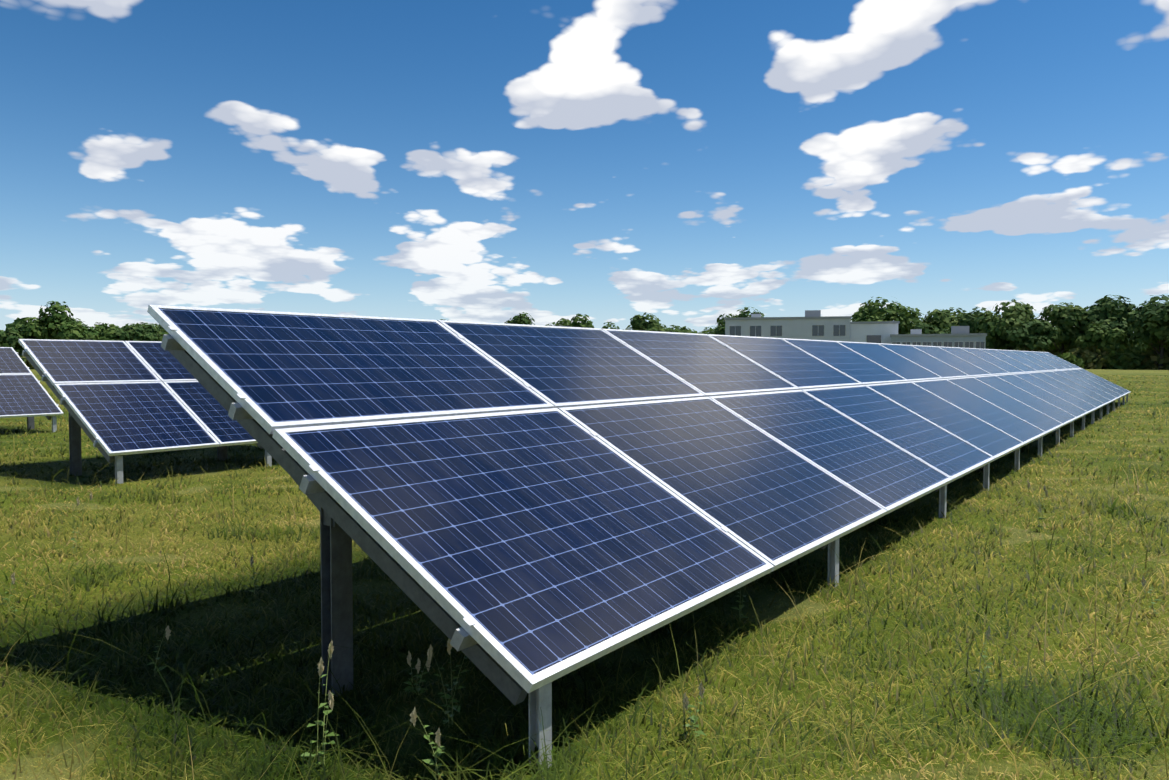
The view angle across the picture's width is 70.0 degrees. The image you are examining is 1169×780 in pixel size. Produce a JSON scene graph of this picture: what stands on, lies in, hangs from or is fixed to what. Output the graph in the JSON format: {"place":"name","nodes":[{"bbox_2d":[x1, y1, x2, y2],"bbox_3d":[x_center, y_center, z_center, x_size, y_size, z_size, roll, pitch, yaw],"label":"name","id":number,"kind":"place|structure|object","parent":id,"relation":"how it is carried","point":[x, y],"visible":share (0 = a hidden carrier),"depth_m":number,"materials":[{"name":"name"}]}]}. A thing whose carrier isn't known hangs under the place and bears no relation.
{"place":"outdoors","nodes":[
{"label":"outdoors","id":0,"kind":"place"},
{"bbox_2d":[0,369,1168,779],"bbox_3d":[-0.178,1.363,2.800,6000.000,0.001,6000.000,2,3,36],"label":"ground","id":1,"kind":"structure","parent":0,"point":[632,647],"depth_m":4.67,"materials":[{"name":"green plant"}]},
{"bbox_2d":[1,573,17,614],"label":"weed","id":2,"kind":"object","parent":1,"relation":"on","point":[13,578],"visible":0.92,"depth_m":4.80,"materials":[{"name":"green plant"}]},
{"bbox_2d":[0,343,25,362],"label":"hedge","id":3,"kind":"object","parent":1,"relation":"on","point":[7,345],"depth_m":123.86,"materials":[{"name":"green plant"}]},
{"bbox_2d":[0,327,36,355],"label":"tree","id":4,"kind":"object","parent":1,"relation":"on","point":[11,336],"visible":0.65,"depth_m":130.58,"materials":[{"name":"green plant"}]},
{"bbox_2d":[14,322,27,327],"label":"tree","id":5,"kind":"object","parent":1,"relation":"on","point":[17,325],"visible":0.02,"depth_m":169.98,"materials":[{"name":"green plant"}]},
{"bbox_2d":[20,356,34,368],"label":"hedge","id":6,"kind":"object","parent":1,"relation":"on","point":[28,364],"visible":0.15,"depth_m":129.68,"materials":[{"name":"green plant"}]},
{"bbox_2d":[0,347,63,431],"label":"solar table","id":7,"kind":"object","parent":1,"relation":"on","point":[23,392],"visible":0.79,"depth_m":17.12,"materials":[{"name":"glass"}]},
{"bbox_2d":[17,301,98,339],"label":"tree","id":8,"kind":"object","parent":1,"relation":"on","point":[56,325],"visible":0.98,"depth_m":133.47,"materials":[{"name":"green plant"}]},
{"bbox_2d":[69,317,88,328],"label":"tree","id":9,"kind":"object","parent":1,"relation":"on","point":[77,321],"visible":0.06,"depth_m":178.01,"materials":[{"name":"green plant"}]},
{"bbox_2d":[70,492,92,551],"bbox_3d":[-3.780,1.008,6.239,0.189,0.502,0.094,0,2,12],"label":"weed","id":10,"kind":"object","parent":1,"relation":"on","point":[78,503],"visible":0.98,"depth_m":6.24,"materials":[{"name":"green plant"}]},
{"bbox_2d":[92,322,118,338],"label":"tree","id":11,"kind":"object","parent":1,"relation":"on","point":[102,327],"visible":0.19,"depth_m":166.32,"materials":[{"name":"green plant"}]},
{"bbox_2d":[98,328,132,341],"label":"tree","id":12,"kind":"object","parent":1,"relation":"on","point":[107,335],"visible":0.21,"depth_m":138.24,"materials":[{"name":"green plant"}]},
{"bbox_2d":[112,324,157,340],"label":"tree","id":13,"kind":"object","parent":1,"relation":"on","point":[137,334],"visible":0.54,"depth_m":139.60,"materials":[{"name":"green plant"}]},
{"bbox_2d":[119,323,158,333],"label":"tree","id":14,"kind":"object","parent":1,"relation":"on","point":[152,328],"visible":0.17,"depth_m":172.24,"materials":[{"name":"green plant"}]},
{"bbox_2d":[18,339,271,483],"bbox_3d":[-5.338,0.357,12.095,2.545,2.144,4.150,2,3,36],"label":"solar table","id":15,"kind":"object","parent":1,"relation":"on","point":[116,398],"visible":0.52,"depth_m":11.00,"materials":[{"name":"glass"}]},
{"bbox_2d":[141,322,158,332],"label":"tree","id":16,"kind":"object","parent":1,"relation":"on","point":[156,325],"visible":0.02,"depth_m":188.31,"materials":[{"name":"green plant"}]},
{"bbox_2d":[147,626,170,676],"bbox_3d":[-1.964,1.220,3.862,0.058,0.250,0.100,2,3,36],"label":"weed","id":17,"kind":"object","parent":1,"relation":"on","point":[168,632],"visible":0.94,"depth_m":3.88,"materials":[{"name":"green plant"}]},
{"bbox_2d":[155,328,168,341],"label":"tree","id":18,"kind":"object","parent":1,"relation":"on","point":[160,334],"visible":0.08,"depth_m":150.00,"materials":[{"name":"green plant"}]},
{"bbox_2d":[248,556,259,593],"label":"weed","id":19,"kind":"object","parent":1,"relation":"on","point":[251,560],"visible":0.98,"depth_m":5.21,"materials":[{"name":"green plant"}]},
{"bbox_2d":[300,641,338,768],"bbox_3d":[-0.915,1.152,2.999,0.146,0.448,0.188,1,2,23],"label":"weed","id":20,"kind":"object","parent":1,"relation":"on","point":[330,694],"visible":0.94,"depth_m":2.97,"materials":[{"name":"green plant"}]},
{"bbox_2d":[403,651,430,694],"bbox_3d":[-0.742,1.243,3.639,0.095,0.220,0.126,2,3,36],"label":"weed","id":21,"kind":"object","parent":1,"relation":"on","point":[418,688],"visible":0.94,"depth_m":3.64,"materials":[{"name":"green plant"}]},
{"bbox_2d":[410,707,452,777],"bbox_3d":[-0.516,1.229,2.878,0.125,0.304,0.133,1,2,24],"label":"weed","id":22,"kind":"object","parent":1,"relation":"on","point":[414,716],"visible":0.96,"depth_m":2.85,"materials":[{"name":"green plant"}]},
{"bbox_2d":[427,639,468,727],"bbox_3d":[-0.518,1.146,3.316,0.175,0.437,0.143,2,3,36],"label":"weed","id":23,"kind":"object","parent":1,"relation":"on","point":[429,654],"visible":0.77,"depth_m":3.31,"materials":[{"name":"green plant"}]},
{"bbox_2d":[504,312,534,324],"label":"tree","id":24,"kind":"object","parent":1,"relation":"on","point":[521,319],"visible":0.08,"depth_m":164.84,"materials":[{"name":"green plant"}]},
{"bbox_2d":[555,314,593,327],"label":"tree","id":25,"kind":"object","parent":1,"relation":"on","point":[576,322],"visible":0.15,"depth_m":167.94,"materials":[{"name":"green plant"}]},
{"bbox_2d":[4,317,1168,363],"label":"wood trees","id":26,"kind":"object","parent":1,"relation":"on","point":[17,320],"depth_m":186.21,"materials":[{"name":"green plant"}]},
{"bbox_2d":[601,322,618,328],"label":"tree","id":27,"kind":"object","parent":1,"relation":"on","point":[609,325],"visible":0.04,"depth_m":205.14,"materials":[{"name":"green plant"}]},
{"bbox_2d":[147,305,1130,771],"bbox_3d":[8.249,0.201,16.427,2.545,2.144,32.040,2,3,36],"label":"solar array","id":28,"kind":"object","parent":1,"relation":"on","point":[515,513],"visible":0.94,"depth_m":4.63,"materials":[{"name":"glass"}]},
{"bbox_2d":[625,312,660,330],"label":"tree","id":29,"kind":"object","parent":1,"relation":"on","point":[638,322],"visible":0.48,"depth_m":166.08,"materials":[{"name":"green plant"}]},
{"bbox_2d":[647,323,682,332],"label":"tree","id":30,"kind":"object","parent":1,"relation":"on","point":[659,329],"visible":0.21,"depth_m":159.60,"materials":[{"name":"green plant"}]},
{"bbox_2d":[679,326,707,333],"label":"tree","id":31,"kind":"object","parent":1,"relation":"on","point":[684,330],"visible":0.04,"depth_m":168.85,"materials":[{"name":"green plant"}]},
{"bbox_2d":[682,681,706,737],"bbox_3d":[0.408,1.236,3.202,0.094,0.265,0.122,-1,2,-16],"label":"weed","id":32,"kind":"object","parent":1,"relation":"on","point":[693,718],"visible":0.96,"depth_m":3.19,"materials":[{"name":"green plant"}]},
{"bbox_2d":[701,326,715,332],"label":"tree","id":33,"kind":"object","parent":1,"relation":"on","point":[705,329],"visible":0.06,"depth_m":203.92,"materials":[{"name":"green plant"}]},
{"bbox_2d":[708,324,724,334],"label":"tree","id":34,"kind":"object","parent":1,"relation":"on","point":[720,331],"visible":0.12,"depth_m":159.76,"materials":[{"name":"green plant"}]},
{"bbox_2d":[730,586,747,622],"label":"weed","id":35,"kind":"object","parent":1,"relation":"on","point":[741,607],"visible":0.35,"depth_m":4.66,"materials":[{"name":"green plant"}]},
{"bbox_2d":[716,307,764,328],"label":"tree","id":36,"kind":"object","parent":1,"relation":"on","point":[741,314],"visible":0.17,"depth_m":168.51,"materials":[{"name":"green plant"}]},
{"bbox_2d":[724,310,899,343],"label":"building","id":37,"kind":"structure","parent":1,"relation":"on","point":[812,325],"depth_m":119.36,"materials":[{"name":"grey paint"}]},
{"bbox_2d":[850,297,924,333],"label":"tree","id":38,"kind":"object","parent":1,"relation":"on","point":[869,311],"visible":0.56,"depth_m":162.47,"materials":[{"name":"green plant"}]},
{"bbox_2d":[906,323,950,333],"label":"tree","id":39,"kind":"object","parent":1,"relation":"on","point":[927,328],"visible":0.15,"depth_m":144.12,"materials":[{"name":"green plant"}]},
{"bbox_2d":[908,307,966,332],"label":"tree","id":40,"kind":"object","parent":1,"relation":"on","point":[940,319],"visible":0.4,"depth_m":153.20,"materials":[{"name":"green plant"}]},
{"bbox_2d":[890,326,986,348],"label":"building","id":41,"kind":"structure","parent":1,"relation":"on","point":[961,336],"depth_m":111.21,"materials":[{"name":"grey"}]},
{"bbox_2d":[956,307,993,332],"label":"tree","id":42,"kind":"object","parent":1,"relation":"on","point":[969,319],"visible":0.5,"depth_m":148.19,"materials":[{"name":"green plant"}]},
{"bbox_2d":[972,626,992,687],"bbox_3d":[1.792,1.206,3.724,0.112,0.289,0.086,-1,2,-24],"label":"weed","id":43,"kind":"object","parent":1,"relation":"on","point":[987,637],"visible":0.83,"depth_m":3.74,"materials":[{"name":"green plant"}]},
{"bbox_2d":[981,320,1024,349],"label":"tree","id":44,"kind":"object","parent":1,"relation":"on","point":[993,341],"visible":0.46,"depth_m":141.69,"materials":[{"name":"green plant"}]},
{"bbox_2d":[974,299,1035,349],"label":"tree","id":45,"kind":"object","parent":1,"relation":"on","point":[1016,314],"visible":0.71,"depth_m":141.72,"materials":[{"name":"green plant"}]},
{"bbox_2d":[999,319,1060,349],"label":"tree","id":46,"kind":"object","parent":1,"relation":"on","point":[1037,334],"visible":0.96,"depth_m":135.80,"materials":[{"name":"green plant"}]},
{"bbox_2d":[1015,344,1044,351],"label":"hedge","id":47,"kind":"object","parent":1,"relation":"on","point":[1027,349],"visible":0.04,"depth_m":135.89,"materials":[{"name":"green plant"}]},
{"bbox_2d":[1027,481,1047,531],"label":"weed","id":48,"kind":"object","parent":1,"relation":"on","point":[1046,495],"visible":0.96,"depth_m":7.10,"materials":[{"name":"green plant"}]},
{"bbox_2d":[1043,326,1064,354],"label":"tree","id":49,"kind":"object","parent":1,"relation":"on","point":[1052,346],"visible":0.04,"depth_m":155.50,"materials":[{"name":"green plant"}]},
{"bbox_2d":[1033,302,1098,354],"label":"tree","id":50,"kind":"object","parent":1,"relation":"on","point":[1066,319],"visible":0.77,"depth_m":138.25,"materials":[{"name":"green plant"}]},
{"bbox_2d":[1054,352,1085,368],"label":"hedge","id":51,"kind":"object","parent":1,"relation":"on","point":[1072,358],"visible":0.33,"depth_m":130.69,"materials":[{"name":"green plant"}]},
{"bbox_2d":[1058,329,1097,349],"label":"tree","id":52,"kind":"object","parent":1,"relation":"on","point":[1072,344],"visible":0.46,"depth_m":138.65,"materials":[{"name":"green plant"}]},
{"bbox_2d":[1066,345,1113,368],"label":"hedge","id":53,"kind":"object","parent":1,"relation":"on","point":[1090,356],"visible":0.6,"depth_m":132.09,"materials":[{"name":"green plant"}]},
{"bbox_2d":[1075,322,1128,353],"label":"tree","id":54,"kind":"object","parent":1,"relation":"on","point":[1096,334],"visible":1,"depth_m":131.99,"materials":[{"name":"green plant"}]},
{"bbox_2d":[1076,295,1137,350],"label":"tree","id":55,"kind":"object","parent":1,"relation":"on","point":[1113,313],"visible":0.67,"depth_m":135.77,"materials":[{"name":"green plant"}]},
{"bbox_2d":[1101,342,1145,369],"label":"hedge","id":56,"kind":"object","parent":1,"relation":"on","point":[1119,358],"visible":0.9,"depth_m":129.07,"materials":[{"name":"green plant"}]},
{"bbox_2d":[1100,339,1147,352],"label":"tree","id":57,"kind":"object","parent":1,"relation":"on","point":[1136,347],"visible":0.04,"depth_m":146.69,"materials":[{"name":"green plant"}]},
{"bbox_2d":[1125,295,1168,369],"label":"tree","id":58,"kind":"object","parent":1,"relation":"on","point":[1148,315],"visible":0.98,"depth_m":126.61,"materials":[{"name":"green plant"}]},
{"bbox_2d":[1125,322,1168,365],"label":"tree","id":59,"kind":"object","parent":1,"relation":"on","point":[1143,336],"visible":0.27,"depth_m":128.01,"materials":[{"name":"green plant"}]},
{"bbox_2d":[1128,336,1168,347],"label":"tree","id":60,"kind":"object","parent":1,"relation":"on","point":[1130,340],"depth_m":136.99,"materials":[{"name":"green plant"}]},
{"bbox_2d":[1141,575,1160,616],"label":"weed","id":61,"kind":"object","parent":1,"relation":"on","point":[1143,581],"visible":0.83,"depth_m":4.75,"materials":[{"name":"green plant"}]},
{"bbox_2d":[1138,347,1168,369],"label":"hedge","id":62,"kind":"object","parent":1,"relation":"on","point":[1150,360],"visible":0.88,"depth_m":128.69,"materials":[{"name":"green plant"}]},
{"bbox_2d":[1149,322,1168,346],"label":"tree","id":63,"kind":"object","parent":1,"relation":"on","point":[1159,333],"visible":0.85,"depth_m":124.38,"materials":[{"name":"green plant"}]},
{"bbox_2d":[0,0,1168,332],"label":"sky","id":64,"kind":"structure","parent":0,"point":[688,163],"materials":[{"name":"blue"}]}
]}

